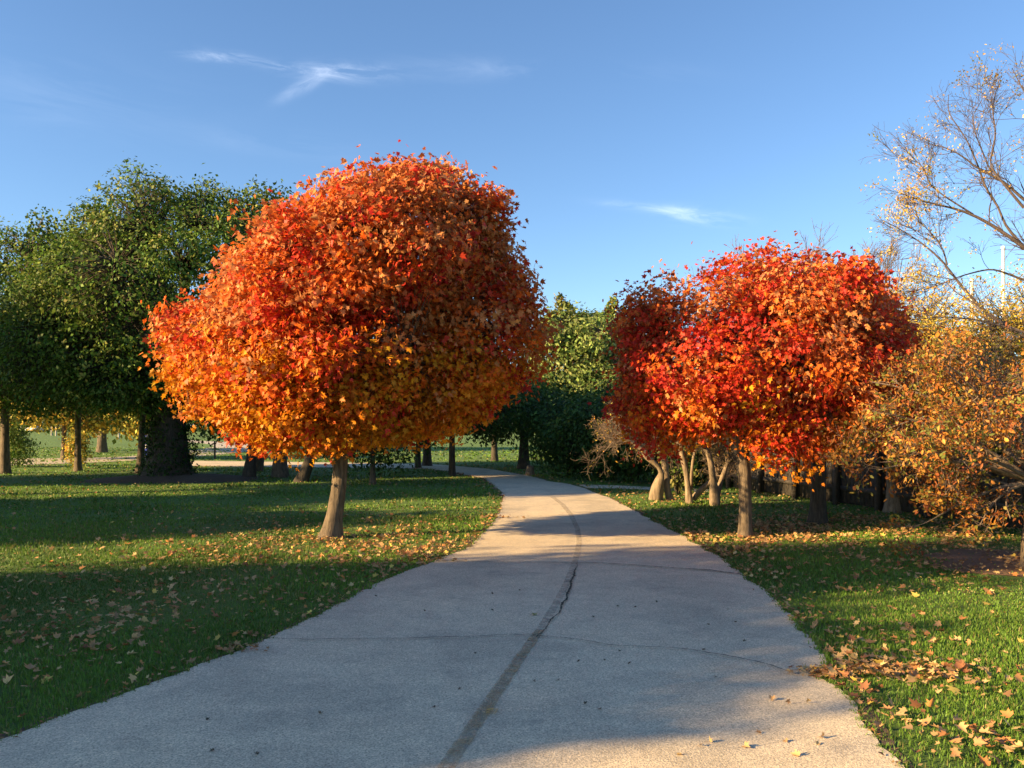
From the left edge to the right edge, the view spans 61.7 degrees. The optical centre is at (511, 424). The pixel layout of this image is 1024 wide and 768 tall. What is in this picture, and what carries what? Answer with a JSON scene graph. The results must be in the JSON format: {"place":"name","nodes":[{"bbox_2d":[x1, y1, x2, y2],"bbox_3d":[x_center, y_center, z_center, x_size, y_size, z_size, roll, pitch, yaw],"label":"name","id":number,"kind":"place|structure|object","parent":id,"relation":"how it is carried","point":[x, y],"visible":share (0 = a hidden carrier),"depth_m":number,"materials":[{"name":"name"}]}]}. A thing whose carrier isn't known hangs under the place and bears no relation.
{"place":"outdoors","nodes":[
{"label":"outdoors","id":0,"kind":"place"},
{"bbox_2d":[11,440,247,464],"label":"side path","id":1,"kind":"structure","parent":0,"point":[101,459],"depth_m":43.09,"materials":[{"name":"grey concrete"}]},
{"bbox_2d":[0,461,904,767],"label":"path","id":2,"kind":"structure","parent":0,"point":[370,675],"depth_m":5.35,"materials":[{"name":"grey concrete"}]},
{"bbox_2d":[791,749,799,755],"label":"fallen leaf","id":3,"kind":"object","parent":2,"relation":"on","point":[795,753],"visible":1,"depth_m":4.12,"materials":[{"name":"yellow plant"}]},
{"bbox_2d":[0,426,1023,767],"bbox_3d":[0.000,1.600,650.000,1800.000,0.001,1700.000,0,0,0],"label":"ground","id":4,"kind":"structure","parent":0,"point":[50,442],"depth_m":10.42,"materials":[{"name":"green plant"}]},
{"bbox_2d":[0,204,118,473],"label":"green tree","id":5,"kind":"object","parent":4,"relation":"on","point":[8,436],"visible":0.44,"depth_m":27.96,"materials":[{"name":"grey plant"}]},
{"bbox_2d":[0,196,179,470],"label":"green tree","id":6,"kind":"object","parent":4,"relation":"on","point":[76,452],"visible":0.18,"depth_m":29.50,"materials":[{"name":"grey plant"}]},
{"bbox_2d":[0,397,196,459],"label":"green tree","id":7,"kind":"object","parent":4,"relation":"on","point":[99,425],"visible":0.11,"depth_m":38.38,"materials":[{"name":"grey plant"}]},
{"bbox_2d":[63,340,150,473],"bbox_3d":[-12.641,-0.727,28.917,5.020,4.774,4.273,0,0,0],"label":"green tree","id":8,"kind":"object","parent":4,"relation":"on","point":[141,447],"visible":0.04,"depth_m":28.28,"materials":[{"name":"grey plant"}]},
{"bbox_2d":[0,271,215,452],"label":"green tree","id":9,"kind":"object","parent":4,"relation":"on","point":[102,447],"visible":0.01,"depth_m":49.53,"materials":[{"name":"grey plant"}]},
{"bbox_2d":[0,156,298,476],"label":"green tree","id":10,"kind":"object","parent":4,"relation":"on","point":[118,382],"visible":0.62,"depth_m":23.81,"materials":[{"name":"green plant"}]},
{"bbox_2d":[82,473,262,482],"bbox_3d":[-9.844,1.525,25.336,5.446,0.170,4.000,0,0,0],"label":"soil mound","id":11,"kind":"object","parent":4,"relation":"on","point":[202,478],"visible":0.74,"depth_m":24.28,"materials":[{"name":"brown soil"}]},
{"bbox_2d":[214,441,215,458],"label":"post","id":12,"kind":"object","parent":4,"relation":"on","point":[214,449],"visible":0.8,"depth_m":40.33,"materials":[{"name":"grey"}]},
{"bbox_2d":[181,395,256,476],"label":"green tree","id":13,"kind":"object","parent":4,"relation":"on","point":[249,469],"visible":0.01,"depth_m":25.67,"materials":[{"name":"green plant"}]},
{"bbox_2d":[0,466,504,738],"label":"soil edge","id":14,"kind":"object","parent":4,"relation":"on","point":[152,680],"visible":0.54,"depth_m":6.37,"materials":[{"name":"brown soil"}]},
{"bbox_2d":[256,452,263,471],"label":"green tree","id":15,"kind":"object","parent":4,"relation":"on","point":[259,464],"visible":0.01,"depth_m":29.41,"materials":[{"name":"grey plant"}]},
{"bbox_2d":[270,448,289,477],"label":"green tree","id":16,"kind":"object","parent":4,"relation":"on","point":[279,468],"depth_m":26.01,"materials":[{"name":"grey plant"}]},
{"bbox_2d":[293,455,315,482],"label":"green tree","id":17,"kind":"object","parent":4,"relation":"on","point":[304,472],"visible":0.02,"depth_m":23.86,"materials":[{"name":"green plant"}]},
{"bbox_2d":[138,139,564,539],"bbox_3d":[-2.251,-1.074,12.267,5.396,5.503,5.187,0,0,38],"label":"maple tree","id":18,"kind":"object","parent":4,"relation":"on","point":[274,346],"visible":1,"depth_m":10.87,"materials":[{"name":"orange plant"}]},
{"bbox_2d":[315,431,459,484],"bbox_3d":[-3.429,-0.002,23.021,4.265,3.303,3.330,0,0,0],"label":"shrub","id":19,"kind":"object","parent":4,"relation":"on","point":[379,458],"visible":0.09,"depth_m":22.80,"materials":[{"name":"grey plant"}]},
{"bbox_2d":[414,442,421,467],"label":"green tree","id":20,"kind":"object","parent":4,"relation":"on","point":[418,461],"visible":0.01,"depth_m":31.69,"materials":[{"name":"green plant"}]},
{"bbox_2d":[422,442,432,465],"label":"green tree","id":21,"kind":"object","parent":4,"relation":"on","point":[426,460],"depth_m":33.17,"materials":[{"name":"green plant"}]},
{"bbox_2d":[448,381,539,475],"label":"green tree","id":22,"kind":"object","parent":4,"relation":"on","point":[493,428],"visible":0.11,"depth_m":26.72,"materials":[{"name":"green plant"}]},
{"bbox_2d":[0,462,1023,767],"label":"leaf litter","id":23,"kind":"object","parent":4,"relation":"on","point":[876,664],"visible":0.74,"depth_m":9.17,"materials":[{"name":"brown plant"}]},
{"bbox_2d":[1003,737,1015,744],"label":"fallen leaf","id":24,"kind":"object","parent":23,"relation":"on","point":[1008,739],"visible":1,"depth_m":4.20,"materials":[{"name":"orange plant"}]},
{"bbox_2d":[9,389,1022,431],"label":"wood","id":25,"kind":"object","parent":4,"relation":"on","point":[133,427],"depth_m":203.05,"materials":[{"name":"green plant"}]},
{"bbox_2d":[490,366,559,460],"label":"green tree","id":26,"kind":"object","parent":4,"relation":"on","point":[494,453],"visible":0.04,"depth_m":38.00,"materials":[{"name":"green plant"}]},
{"bbox_2d":[456,376,600,468],"bbox_3d":[0.318,-0.288,31.715,7.530,4.025,5.244,0,0,0],"label":"green tree","id":27,"kind":"object","parent":4,"relation":"on","point":[522,463],"visible":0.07,"depth_m":31.05,"materials":[{"name":"green plant"}]},
{"bbox_2d":[525,465,534,474],"bbox_3d":[0.560,1.450,27.241,0.328,0.340,0.288,0,0,0],"label":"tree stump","id":28,"kind":"object","parent":4,"relation":"on","point":[529,469],"visible":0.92,"depth_m":27.15,"materials":[{"name":"brown plant"}]},
{"bbox_2d":[513,392,619,477],"bbox_3d":[1.849,0.346,27.027,3.652,2.859,3.387,0,0,0],"label":"shrub","id":29,"kind":"object","parent":4,"relation":"on","point":[534,417],"visible":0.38,"depth_m":26.82,"materials":[{"name":"green plant"}]},
{"bbox_2d":[524,292,632,455],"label":"green tree","id":30,"kind":"object","parent":4,"relation":"on","point":[578,355],"visible":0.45,"depth_m":40.38,"materials":[{"name":"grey plant"}]},
{"bbox_2d":[532,385,649,480],"bbox_3d":[2.614,0.263,25.273,4.032,3.124,3.306,0,0,0],"label":"shrub","id":31,"kind":"object","parent":4,"relation":"on","point":[558,423],"visible":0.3,"depth_m":24.86,"materials":[{"name":"green plant"}]},
{"bbox_2d":[570,401,673,500],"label":"crab apple tree","id":32,"kind":"object","parent":4,"relation":"on","point":[660,486],"visible":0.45,"depth_m":18.13,"materials":[{"name":"brown plant"}]},
{"bbox_2d":[557,382,690,482],"bbox_3d":[3.440,0.167,24.055,4.156,3.321,3.573,0,0,16],"label":"shrub","id":33,"kind":"object","parent":4,"relation":"on","point":[589,447],"visible":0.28,"depth_m":23.60,"materials":[{"name":"green plant"}]},
{"bbox_2d":[597,382,711,481],"bbox_3d":[4.395,0.293,23.635,4.321,3.259,3.722,0,0,0],"label":"shrub","id":34,"kind":"object","parent":4,"relation":"on","point":[644,460],"visible":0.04,"depth_m":23.16,"materials":[{"name":"brown plant"}]},
{"bbox_2d":[436,464,914,767],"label":"soil edge","id":35,"kind":"object","parent":4,"relation":"on","point":[871,713],"visible":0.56,"depth_m":4.58,"materials":[{"name":"brown soil"}]},
{"bbox_2d":[651,441,703,494],"bbox_3d":[3.737,0.820,19.492,1.199,1.678,1.110,0,0,0],"label":"shrub","id":36,"kind":"object","parent":4,"relation":"on","point":[677,482],"visible":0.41,"depth_m":19.41,"materials":[{"name":"green plant"}]},
{"bbox_2d":[635,437,735,485],"bbox_3d":[5.473,0.310,22.886,4.206,3.000,3.429,0,0,-23],"label":"shrub","id":37,"kind":"object","parent":4,"relation":"on","point":[706,479],"visible":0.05,"depth_m":22.42,"materials":[{"name":"brown plant"}]},
{"bbox_2d":[654,432,751,502],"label":"crab apple tree","id":38,"kind":"object","parent":4,"relation":"on","point":[690,497],"visible":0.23,"depth_m":17.35,"materials":[{"name":"brown plant"}]},
{"bbox_2d":[679,437,732,479],"bbox_3d":[6.319,0.382,22.684,4.911,2.872,3.724,0,0,0],"label":"shrub","id":39,"kind":"object","parent":4,"relation":"on","point":[699,463],"visible":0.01,"depth_m":22.46,"materials":[{"name":"brown plant"}]},
{"bbox_2d":[679,432,774,505],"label":"crab apple tree","id":40,"kind":"object","parent":4,"relation":"on","point":[715,493],"visible":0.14,"depth_m":16.91,"materials":[{"name":"brown plant"}]},
{"bbox_2d":[587,230,921,538],"bbox_3d":[3.462,-0.558,12.346,4.720,4.422,4.211,0,0,0],"label":"maple tree","id":41,"kind":"object","parent":4,"relation":"on","point":[731,398],"visible":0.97,"depth_m":11.24,"materials":[{"name":"red plant"}]},
{"bbox_2d":[688,232,879,337],"bbox_3d":[7.217,-1.881,23.899,5.299,7.061,3.740,0,0,-18],"label":"bare tree","id":42,"kind":"object","parent":4,"relation":"on","point":[821,252],"visible":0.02,"depth_m":23.63,"materials":[{"name":"brown plant"}]},
{"bbox_2d":[719,256,948,524],"bbox_3d":[5.037,-0.574,13.854,3.652,4.447,3.952,0,0,29],"label":"maple tree","id":43,"kind":"object","parent":4,"relation":"on","point":[817,513],"visible":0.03,"depth_m":13.33,"materials":[{"name":"red plant"}]},
{"bbox_2d":[726,440,1023,528],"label":"board fence","id":44,"kind":"object","parent":4,"relation":"on","point":[837,490],"visible":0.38,"depth_m":16.41,"materials":[{"name":"brown wood"}]},
{"bbox_2d":[791,221,969,334],"bbox_3d":[10.034,-2.038,23.725,4.703,7.376,2.938,0,0,22],"label":"bare tree","id":45,"kind":"object","parent":4,"relation":"on","point":[883,263],"visible":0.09,"depth_m":23.57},
{"bbox_2d":[879,704,890,709],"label":"fallen leaf","id":46,"kind":"object","parent":4,"relation":"on","point":[886,707],"visible":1,"depth_m":4.69,"materials":[{"name":"orange plant"}]},
{"bbox_2d":[902,722,913,729],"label":"fallen leaf","id":47,"kind":"object","parent":4,"relation":"on","point":[909,726],"visible":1,"depth_m":4.39,"materials":[{"name":"orange plant"}]},
{"bbox_2d":[810,309,1023,568],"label":"crab apple tree","id":48,"kind":"object","parent":4,"relation":"on","point":[942,441],"visible":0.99,"depth_m":9.14,"materials":[{"name":"orange plant"}]},
{"bbox_2d":[866,345,968,513],"bbox_3d":[6.916,0.017,15.526,3.280,3.267,2.638,0,0,0],"label":"crab apple tree","id":49,"kind":"object","parent":4,"relation":"on","point":[891,504],"visible":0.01,"depth_m":15.57,"materials":[{"name":"brown plant"}]},
{"bbox_2d":[926,698,934,706],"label":"fallen leaf","id":50,"kind":"object","parent":4,"relation":"on","point":[930,703],"visible":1,"depth_m":4.73,"materials":[{"name":"orange plant"}]},
{"bbox_2d":[858,43,1023,349],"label":"locust tree","id":51,"kind":"object","parent":4,"relation":"on","point":[1015,239],"visible":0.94,"depth_m":16.78,"materials":[{"name":"brown plant"}]},
{"bbox_2d":[935,730,949,736],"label":"fallen leaf","id":52,"kind":"object","parent":4,"relation":"on","point":[942,733],"visible":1,"depth_m":4.30,"materials":[{"name":"orange plant"}]},
{"bbox_2d":[883,427,1022,454],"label":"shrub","id":53,"kind":"object","parent":4,"relation":"on","point":[927,436],"visible":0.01,"depth_m":16.60,"materials":[{"name":"orange plant"}]},
{"bbox_2d":[955,722,968,732],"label":"fallen leaf","id":54,"kind":"object","parent":4,"relation":"on","point":[961,726],"visible":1,"depth_m":4.37,"materials":[{"name":"yellow plant"}]},
{"bbox_2d":[901,263,1023,416],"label":"yellow tree","id":55,"kind":"object","parent":4,"relation":"on","point":[996,329],"visible":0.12,"depth_m":19.44,"materials":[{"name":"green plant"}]},
{"bbox_2d":[911,320,1023,526],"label":"crab apple tree","id":56,"kind":"object","parent":4,"relation":"on","point":[1004,359],"visible":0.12,"depth_m":13.35,"materials":[{"name":"orange plant"}]},
{"bbox_2d":[970,278,973,428],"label":"white pole","id":57,"kind":"object","parent":4,"relation":"on","point":[972,282],"visible":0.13,"depth_m":41.94,"materials":[{"name":"white metal"}]},
{"bbox_2d":[923,548,1023,576],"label":"bare soil","id":58,"kind":"structure","parent":4,"relation":"on","point":[955,556],"depth_m":10.08,"materials":[{"name":"brown soil"}]},
{"bbox_2d":[973,736,986,746],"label":"fallen leaf","id":59,"kind":"object","parent":4,"relation":"on","point":[979,741],"visible":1,"depth_m":4.17,"materials":[{"name":"yellow plant"}]},
{"bbox_2d":[964,417,1022,455],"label":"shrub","id":60,"kind":"object","parent":4,"relation":"on","point":[998,447],"visible":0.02,"depth_m":15.34,"materials":[{"name":"orange plant"}]},
{"bbox_2d":[1001,246,1004,330],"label":"white pole","id":61,"kind":"object","parent":4,"relation":"on","point":[1002,263],"visible":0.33,"depth_m":41.93,"materials":[{"name":"white metal"}]},
{"bbox_2d":[1015,673,1023,682],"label":"fallen leaf","id":62,"kind":"object","parent":4,"relation":"on","point":[1018,676],"visible":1,"depth_m":5.17,"materials":[{"name":"orange plant"}]},
{"bbox_2d":[0,0,1023,425],"label":"sky","id":63,"kind":"structure","parent":0,"point":[626,134],"materials":[{"name":"blue"}]},
{"bbox_2d":[580,485,707,491],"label":"branch path","id":64,"kind":"structure","parent":0,"point":[636,487],"depth_m":21.79,"materials":[{"name":"grey concrete"}]},
{"bbox_2d":[576,359,714,412],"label":"green tree","id":65,"kind":"object","parent":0,"point":[615,378],"visible":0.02,"depth_m":27.98,"materials":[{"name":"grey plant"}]},
{"bbox_2d":[907,301,941,428],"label":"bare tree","id":66,"kind":"object","parent":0,"point":[914,323],"visible":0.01,"depth_m":24.73,"materials":[{"name":"brown plant"}]}
]}

